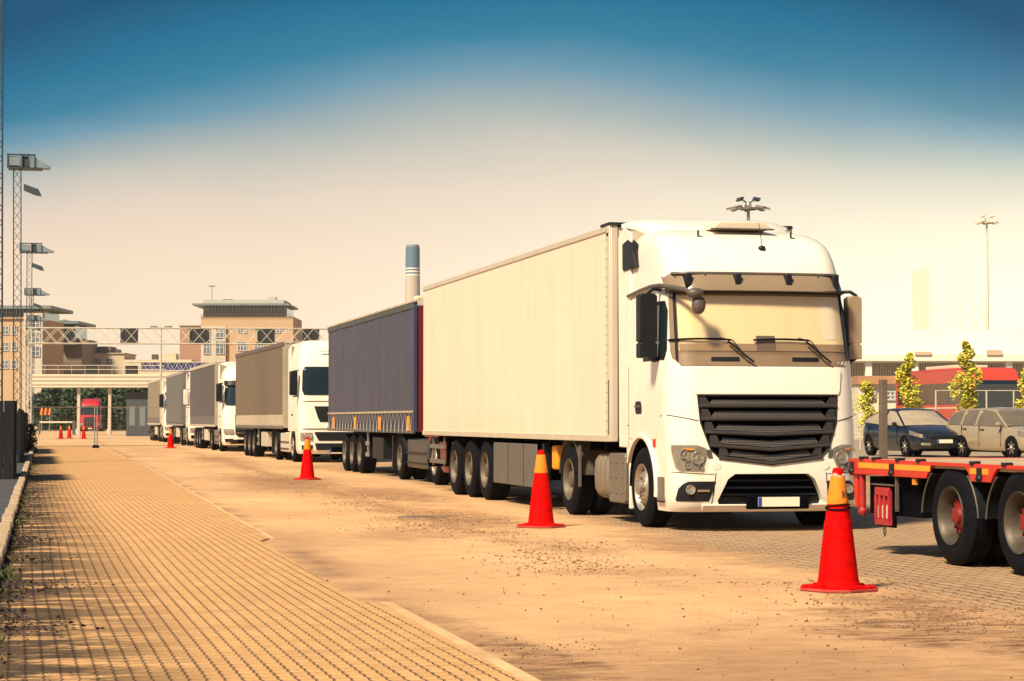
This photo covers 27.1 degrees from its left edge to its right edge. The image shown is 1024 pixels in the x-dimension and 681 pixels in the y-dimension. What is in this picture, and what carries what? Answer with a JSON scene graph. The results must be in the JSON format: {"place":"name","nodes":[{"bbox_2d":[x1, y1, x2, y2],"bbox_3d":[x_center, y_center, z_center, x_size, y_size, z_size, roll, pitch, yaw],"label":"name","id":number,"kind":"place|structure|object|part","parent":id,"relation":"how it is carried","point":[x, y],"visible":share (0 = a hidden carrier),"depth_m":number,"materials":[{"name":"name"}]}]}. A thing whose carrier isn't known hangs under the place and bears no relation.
{"place":"outdoors","nodes":[
{"label":"outdoors","id":0,"kind":"place"},
{"bbox_2d":[0,450,29,521],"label":"quay strip","id":1,"kind":"object","parent":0,"point":[6,488],"visible":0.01,"depth_m":40.60,"materials":[{"name":"grey concrete"}]},
{"bbox_2d":[0,0,3,400],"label":"floodlight mast","id":2,"kind":"object","parent":1,"relation":"on","point":[1,242],"visible":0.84,"depth_m":66.04,"materials":[{"name":"metal"}]},
{"bbox_2d":[0,401,16,478],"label":"board fence","id":3,"kind":"object","parent":1,"relation":"on","point":[8,424],"visible":0.98,"depth_m":46.24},
{"bbox_2d":[3,409,23,462],"bbox_3d":[-17.255,3.127,70.596,1.988,1.660,14.536,0,-2,-13],"label":"board fence","id":4,"kind":"object","parent":1,"relation":"on","point":[20,449],"visible":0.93,"depth_m":64.66,"materials":[{"name":"black wood"}]},
{"bbox_2d":[3,412,27,452],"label":"board fence","id":5,"kind":"object","parent":1,"relation":"on","point":[25,429],"visible":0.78,"depth_m":83.76,"materials":[{"name":"black wood"}]},
{"bbox_2d":[7,153,50,411],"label":"floodlight mast","id":6,"kind":"object","parent":1,"relation":"on","point":[20,164],"visible":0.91,"depth_m":104.08,"materials":[{"name":"metal"}]},
{"bbox_2d":[27,423,38,449],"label":"bush","id":7,"kind":"object","parent":1,"relation":"on","point":[31,441],"visible":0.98,"depth_m":90.50,"materials":[{"name":"green plant"}]},
{"bbox_2d":[95,346,200,388],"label":"hall","id":8,"kind":"structure","parent":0,"point":[107,355],"depth_m":330.08,"materials":[{"name":"beige concrete"}]},
{"bbox_2d":[95,358,101,364],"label":"window","id":9,"kind":"structure","parent":8,"relation":"in","point":[98,361],"depth_m":330.06,"materials":[{"name":"grey glass"}]},
{"bbox_2d":[106,358,112,364],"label":"window","id":10,"kind":"structure","parent":8,"relation":"in","point":[109,361],"depth_m":329.98,"materials":[{"name":"grey glass"}]},
{"bbox_2d":[179,325,200,360],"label":"apartment building","id":11,"kind":"structure","parent":0,"point":[190,352],"depth_m":345.19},
{"bbox_2d":[0,446,521,680],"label":"brick pavement","id":12,"kind":"structure","parent":0,"point":[201,590],"depth_m":15.47,"materials":[{"name":"beige brick"}]},
{"bbox_2d":[0,448,39,646],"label":"weeds","id":13,"kind":"object","parent":12,"relation":"on","point":[5,573],"visible":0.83,"depth_m":20.22,"materials":[{"name":"plant"}]},
{"bbox_2d":[0,465,125,680],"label":"leaf litter","id":14,"kind":"object","parent":12,"relation":"on","point":[4,611],"visible":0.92,"depth_m":16.90,"materials":[{"name":"brown plant"}]},
{"bbox_2d":[0,0,1023,359],"label":"sky","id":15,"kind":"structure","parent":0,"point":[292,151],"materials":[{"name":"blue"}]},
{"bbox_2d":[19,431,1023,680],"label":"road","id":16,"kind":"structure","parent":0,"point":[773,551],"depth_m":18.11,"materials":[{"name":"sand"},{"name":"gravel"}]},
{"bbox_2d":[19,243,53,419],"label":"floodlight mast","id":17,"kind":"object","parent":16,"relation":"on","point":[34,248],"visible":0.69,"depth_m":155.06,"materials":[{"name":"metal"}]},
{"bbox_2d":[24,288,49,433],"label":"floodlight mast","id":18,"kind":"object","parent":16,"relation":"on","point":[40,292],"visible":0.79,"depth_m":208.05,"materials":[{"name":"metal"}]},
{"bbox_2d":[27,315,47,422],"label":"floodlight mast","id":19,"kind":"object","parent":16,"relation":"on","point":[38,318],"visible":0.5,"depth_m":262.02,"materials":[{"name":"metal"}]},
{"bbox_2d":[28,388,54,429],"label":"broadleaf tree","id":20,"kind":"object","parent":16,"relation":"on","point":[43,402],"visible":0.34,"depth_m":286.76,"materials":[{"name":"green plant"}]},
{"bbox_2d":[40,408,51,431],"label":"warning sign","id":21,"kind":"object","parent":16,"relation":"on","point":[45,411],"visible":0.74,"depth_m":235.86,"materials":[{"name":"metal"}]},
{"bbox_2d":[38,420,75,434],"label":"road barrier","id":22,"kind":"object","parent":16,"relation":"on","point":[73,422],"visible":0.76,"depth_m":199.80,"materials":[{"name":"white metal"}]},
{"bbox_2d":[57,425,64,438],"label":"traffic cone","id":23,"kind":"object","parent":16,"relation":"on","point":[60,435],"visible":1,"depth_m":153.49,"materials":[{"name":"red plastic"}]},
{"bbox_2d":[43,388,83,429],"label":"broadleaf tree","id":24,"kind":"object","parent":16,"relation":"on","point":[61,398],"visible":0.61,"depth_m":278.85,"materials":[{"name":"green plant"}]},
{"bbox_2d":[67,425,71,437],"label":"traffic cone","id":25,"kind":"object","parent":16,"relation":"on","point":[69,434],"visible":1,"depth_m":156.92,"materials":[{"name":"red plastic"}]},
{"bbox_2d":[52,388,87,429],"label":"broadleaf tree","id":26,"kind":"object","parent":16,"relation":"on","point":[74,389],"visible":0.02,"depth_m":288.64,"materials":[{"name":"green plant"}]},
{"bbox_2d":[59,319,96,373],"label":"apartment building","id":27,"kind":"structure","parent":16,"relation":"on","point":[79,354],"depth_m":320.23,"materials":[{"name":"brown brick"}]},
{"bbox_2d":[64,326,73,336],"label":"window","id":28,"kind":"structure","parent":27,"relation":"in","point":[71,333],"depth_m":321.16,"materials":[{"name":"grey glass"}]},
{"bbox_2d":[36,430,125,430],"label":"kerb","id":29,"kind":"structure","parent":16,"relation":"on","point":[88,430],"depth_m":261.47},
{"bbox_2d":[80,425,87,438],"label":"traffic cone","id":30,"kind":"object","parent":16,"relation":"on","point":[83,436],"visible":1,"depth_m":153.50,"materials":[{"name":"red plastic"}]},
{"bbox_2d":[80,399,103,430],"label":"red lorry","id":31,"kind":"object","parent":16,"relation":"on","point":[85,413],"visible":0.8,"depth_m":254.16,"materials":[{"name":"paint"}]},
{"bbox_2d":[76,388,113,429],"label":"broadleaf tree","id":32,"kind":"object","parent":16,"relation":"on","point":[97,393],"visible":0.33,"depth_m":282.18,"materials":[{"name":"green plant"}]},
{"bbox_2d":[25,406,210,447],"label":"wire fence","id":33,"kind":"object","parent":16,"relation":"on","point":[97,432],"visible":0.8,"depth_m":102.62,"materials":[{"name":"metal"}]},
{"bbox_2d":[32,362,209,434],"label":"covered bridge","id":34,"kind":"structure","parent":16,"relation":"on","point":[131,377],"depth_m":190.21,"materials":[{"name":"metal"}]},
{"bbox_2d":[106,388,137,429],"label":"broadleaf tree","id":35,"kind":"object","parent":16,"relation":"on","point":[120,400],"visible":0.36,"depth_m":283.43,"materials":[{"name":"green plant"}]},
{"bbox_2d":[124,392,157,435],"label":"kiosk","id":36,"kind":"object","parent":16,"relation":"on","point":[136,399],"visible":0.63,"depth_m":177.87,"materials":[{"name":"metal"}]},
{"bbox_2d":[129,406,134,425],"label":"window","id":37,"kind":"structure","parent":36,"relation":"in","point":[131,410],"depth_m":177.88,"materials":[{"name":"grey glass"}]},
{"bbox_2d":[139,406,144,425],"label":"window","id":38,"kind":"structure","parent":36,"relation":"in","point":[142,410],"depth_m":177.88,"materials":[{"name":"grey glass"}]},
{"bbox_2d":[150,326,171,378],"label":"street lamp","id":39,"kind":"object","parent":16,"relation":"on","point":[161,346],"visible":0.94,"depth_m":160.02,"materials":[{"name":"metal"}]},
{"bbox_2d":[147,378,176,441],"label":"articulated truck","id":40,"kind":"object","parent":16,"relation":"on","point":[156,392],"visible":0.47,"depth_m":134.74,"materials":[{"name":"white paint"}]},
{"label":"door","id":41,"kind":"part","parent":40,"relation":"part of","materials":[{"name":"white paint"}]},
{"bbox_2d":[164,428,176,447],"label":"traffic cone","id":42,"kind":"object","parent":16,"relation":"on","point":[170,444],"visible":0.98,"depth_m":102.28,"materials":[{"name":"red plastic"}]},
{"bbox_2d":[18,327,327,423],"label":"truss gantry","id":43,"kind":"object","parent":16,"relation":"on","point":[198,336],"visible":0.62,"depth_m":150.99,"materials":[{"name":"metal"}]},
{"bbox_2d":[165,371,233,445],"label":"articulated truck","id":44,"kind":"object","parent":16,"relation":"on","point":[178,389],"visible":0.46,"depth_m":115.43,"materials":[{"name":"white paint"}]},
{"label":"door","id":45,"kind":"part","parent":44,"relation":"part of","materials":[{"name":"white paint"}]},
{"bbox_2d":[189,361,271,450],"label":"articulated truck","id":46,"kind":"object","parent":16,"relation":"on","point":[212,391],"visible":0.64,"depth_m":94.35,"materials":[{"name":"white paint"}]},
{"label":"door","id":47,"kind":"part","parent":46,"relation":"part of","materials":[{"name":"white paint"}]},
{"bbox_2d":[192,297,301,361],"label":"apartment building","id":48,"kind":"structure","parent":16,"relation":"on","point":[272,312],"depth_m":340.33,"materials":[{"name":"brown brick"}]},
{"bbox_2d":[203,340,209,353],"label":"window","id":49,"kind":"structure","parent":48,"relation":"in","point":[206,348],"depth_m":339.38,"materials":[{"name":"white glass"}]},
{"bbox_2d":[215,327,223,337],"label":"window","id":50,"kind":"structure","parent":48,"relation":"in","point":[220,334],"depth_m":339.46,"materials":[{"name":"white glass"}]},
{"bbox_2d":[215,340,223,353],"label":"window","id":51,"kind":"structure","parent":48,"relation":"in","point":[219,349],"depth_m":339.38,"materials":[{"name":"white glass"}]},
{"bbox_2d":[237,329,246,332],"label":"window","id":52,"kind":"structure","parent":48,"relation":"in","point":[238,330],"depth_m":340.21,"materials":[{"name":"white glass"}]},
{"bbox_2d":[237,341,246,350],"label":"window","id":53,"kind":"structure","parent":48,"relation":"in","point":[239,347],"depth_m":340.12,"materials":[{"name":"white glass"}]},
{"bbox_2d":[254,341,263,348],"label":"window","id":54,"kind":"structure","parent":48,"relation":"in","point":[255,346],"depth_m":340.12,"materials":[{"name":"white glass"}]},
{"bbox_2d":[235,340,352,461],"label":"articulated truck","id":55,"kind":"object","parent":16,"relation":"on","point":[281,398],"visible":0.77,"depth_m":71.00,"materials":[{"name":"white paint"}]},
{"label":"door","id":56,"kind":"part","parent":55,"relation":"part of","materials":[{"name":"white paint"}]},
{"bbox_2d":[293,437,320,479],"bbox_3d":[-4.667,2.683,48.372,0.550,0.975,0.550,2,-3,-43],"label":"traffic cone","id":57,"kind":"object","parent":16,"relation":"on","point":[307,471],"visible":1,"depth_m":48.27,"materials":[{"name":"plastic"}]},
{"bbox_2d":[101,447,540,680],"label":"paving edge","id":58,"kind":"object","parent":16,"relation":"on","point":[495,661],"visible":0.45,"depth_m":13.23,"materials":[{"name":"concrete"}]},
{"bbox_2d":[327,296,452,484],"bbox_3d":[-2.033,1.253,51.837,3.020,4.100,17.250,0,-2,-13],"label":"articulated truck","id":59,"kind":"object","parent":16,"relation":"on","point":[375,390],"visible":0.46,"depth_m":51.11,"materials":[{"name":"grey fabric"}]},
{"bbox_2d":[397,516,444,518],"bbox_3d":[-1.263,2.466,29.643,0.680,0.014,0.680,0,-2,-13],"label":"drain cover","id":60,"kind":"object","parent":16,"relation":"on","point":[420,517],"visible":1,"depth_m":29.47,"materials":[{"name":"metal"}]},
{"bbox_2d":[516,450,565,527],"bbox_3d":[0.369,1.879,26.941,0.550,0.975,0.550,-2,-3,37],"label":"traffic cone","id":61,"kind":"object","parent":16,"relation":"on","point":[541,513],"visible":1,"depth_m":26.83,"materials":[{"name":"red plastic"}]},
{"bbox_2d":[223,475,1023,679],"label":"pebbles","id":62,"kind":"object","parent":16,"relation":"on","point":[515,638],"visible":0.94,"depth_m":14.30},
{"bbox_2d":[422,219,861,526],"bbox_3d":[1.322,0.606,33.906,2.930,4.050,16.541,0,-2,-13],"label":"articulated truck","id":63,"kind":"object","parent":16,"relation":"on","point":[654,372],"visible":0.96,"depth_m":26.95,"materials":[{"name":"white paint"}]},
{"bbox_3d":[1.574,-1.121,27.747,0.102,0.400,0.617,0,-2,-13],"label":"roof side window","id":64,"kind":"part","parent":63,"relation":"part of","materials":[{"name":"glass"}]},
{"bbox_3d":[1.728,0.337,26.861,0.145,1.820,1.584,1,-2,-17],"label":"door","id":65,"kind":"part","parent":63,"relation":"part of","materials":[{"name":"white paint"}]},
{"bbox_3d":[4.080,0.357,27.401,0.145,1.820,1.584,0,-2,-9],"label":"door","id":66,"kind":"part","parent":63,"relation":"part of","materials":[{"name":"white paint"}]},
{"bbox_2d":[800,468,876,592],"bbox_3d":[2.606,1.505,16.956,0.550,0.975,0.550,2,-3,-37],"label":"traffic cone","id":67,"kind":"object","parent":16,"relation":"on","point":[838,571],"visible":1,"depth_m":16.85,"materials":[{"name":"red plastic"}]},
{"bbox_2d":[848,379,1023,575],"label":"flatbed trailer","id":68,"kind":"object","parent":16,"relation":"on","point":[973,508],"visible":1,"depth_m":19.93,"materials":[{"name":"red metal"}]},
{"bbox_2d":[211,459,1023,629],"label":"loose soil","id":69,"kind":"structure","parent":0,"point":[811,580],"depth_m":19.61,"materials":[{"name":"brown soil"}]},
{"bbox_2d":[854,439,1023,481],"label":"car park","id":70,"kind":"structure","parent":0,"point":[924,454],"depth_m":70.26,"materials":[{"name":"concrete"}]},
{"bbox_2d":[726,197,770,220],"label":"star head mast","id":71,"kind":"object","parent":70,"relation":"on","point":[748,208],"visible":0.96,"depth_m":135.30,"materials":[{"name":"metal"}]},
{"bbox_2d":[852,380,878,436],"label":"young tree","id":72,"kind":"object","parent":70,"relation":"on","point":[867,387],"visible":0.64,"depth_m":87.87,"materials":[{"name":"yellow plant"}]},
{"bbox_2d":[851,376,895,438],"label":"gatehouse","id":73,"kind":"object","parent":70,"relation":"on","point":[856,382],"visible":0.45,"depth_m":124.95,"materials":[{"name":"ceramic"}]},
{"bbox_2d":[887,391,895,399],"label":"window","id":74,"kind":"structure","parent":73,"relation":"in","point":[891,395],"depth_m":124.85,"materials":[{"name":"white glass"}]},
{"bbox_2d":[895,352,924,407],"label":"young tree","id":75,"kind":"object","parent":70,"relation":"on","point":[905,368],"visible":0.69,"depth_m":83.88,"materials":[{"name":"yellow plant"}]},
{"bbox_2d":[863,408,960,456],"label":"hatchback","id":76,"kind":"object","parent":70,"relation":"on","point":[915,431],"visible":0.89,"depth_m":66.02,"materials":[{"name":"paint"}]},
{"bbox_2d":[850,330,1023,405],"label":"warehouse","id":77,"kind":"structure","parent":70,"relation":"on","point":[884,352],"depth_m":155.99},
{"bbox_2d":[857,390,1019,449],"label":"railing fence","id":78,"kind":"object","parent":70,"relation":"on","point":[859,430],"visible":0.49,"depth_m":82.14,"materials":[{"name":"metal"}]},
{"bbox_2d":[948,340,984,411],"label":"young tree","id":79,"kind":"object","parent":70,"relation":"on","point":[964,361],"visible":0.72,"depth_m":79.91,"materials":[{"name":"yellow plant"}]},
{"bbox_2d":[946,407,1023,457],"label":"estate car","id":80,"kind":"object","parent":70,"relation":"on","point":[997,429],"visible":0.98,"depth_m":63.76,"materials":[{"name":"beige metal"}]},
{"bbox_2d":[974,215,999,329],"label":"star head mast","id":81,"kind":"object","parent":70,"relation":"on","point":[986,222],"visible":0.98,"depth_m":205.26,"materials":[{"name":"metal"}]},
{"bbox_2d":[912,265,985,329],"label":"tower block","id":82,"kind":"structure","parent":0,"point":[948,297],"depth_m":420.64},
{"bbox_2d":[896,365,1021,420],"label":"coach","id":83,"kind":"object","parent":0,"point":[932,379],"visible":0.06,"depth_m":106.52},
{"bbox_2d":[1013,368,1023,408],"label":"young tree","id":84,"kind":"object","parent":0,"point":[1019,383],"visible":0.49,"depth_m":81.92,"materials":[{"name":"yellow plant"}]},
{"bbox_3d":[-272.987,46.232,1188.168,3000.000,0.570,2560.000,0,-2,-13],"label":"ground","id":85,"kind":"structure","parent":0,"visible":0},
{"bbox_2d":[0,445,34,568],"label":"kerb","id":86,"kind":"structure","parent":85,"relation":"on","point":[7,522],"depth_m":29.14,"materials":[{"name":"concrete"}]},
{"bbox_2d":[0,305,72,428],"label":"apartment building","id":87,"kind":"structure","parent":85,"relation":"on","point":[49,354],"depth_m":300.13,"materials":[{"name":"brown brick"}]},
{"bbox_2d":[3,326,8,334],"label":"window","id":88,"kind":"structure","parent":87,"relation":"in","point":[5,328],"depth_m":300.16,"materials":[{"name":"white glass"}]},
{"bbox_2d":[3,342,8,350],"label":"window","id":89,"kind":"structure","parent":87,"relation":"in","point":[5,344],"depth_m":300.08,"materials":[{"name":"white glass"}]},
{"bbox_2d":[3,360,8,368],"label":"window","id":90,"kind":"structure","parent":87,"relation":"in","point":[5,362],"depth_m":300.01,"materials":[{"name":"white glass"}]},
{"bbox_2d":[11,326,16,334],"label":"window","id":91,"kind":"structure","parent":87,"relation":"in","point":[15,328],"depth_m":300.16,"materials":[{"name":"white glass"}]},
{"bbox_2d":[11,342,16,350],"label":"window","id":92,"kind":"structure","parent":87,"relation":"in","point":[15,343],"depth_m":300.08,"materials":[{"name":"white glass"}]},
{"bbox_2d":[11,360,16,368],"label":"window","id":93,"kind":"structure","parent":87,"relation":"in","point":[15,364],"depth_m":300.01,"materials":[{"name":"white glass"}]},
{"bbox_2d":[32,321,39,326],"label":"window","id":94,"kind":"structure","parent":87,"relation":"in","point":[37,323],"depth_m":299.35,"materials":[{"name":"white glass"}]},
{"bbox_2d":[32,332,39,342],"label":"window","id":95,"kind":"structure","parent":87,"relation":"in","point":[37,340],"depth_m":299.28,"materials":[{"name":"white glass"}]},
{"bbox_2d":[32,346,39,356],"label":"window","id":96,"kind":"structure","parent":87,"relation":"in","point":[37,348],"depth_m":299.21,"materials":[{"name":"white glass"}]},
{"bbox_2d":[105,388,119,429],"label":"broadleaf tree","id":97,"kind":"object","parent":85,"relation":"on","point":[114,392],"visible":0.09,"depth_m":288.96,"materials":[{"name":"green plant"}]},
{"bbox_2d":[138,388,147,391],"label":"broadleaf tree","id":98,"kind":"object","parent":85,"relation":"on","point":[142,389],"visible":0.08,"depth_m":286.73,"materials":[{"name":"green plant"}]},
{"bbox_2d":[405,244,419,301],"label":"power station chimney","id":99,"kind":"object","parent":85,"relation":"on","point":[412,276],"visible":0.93,"depth_m":599.44,"materials":[{"name":"white concrete"}]}
]}

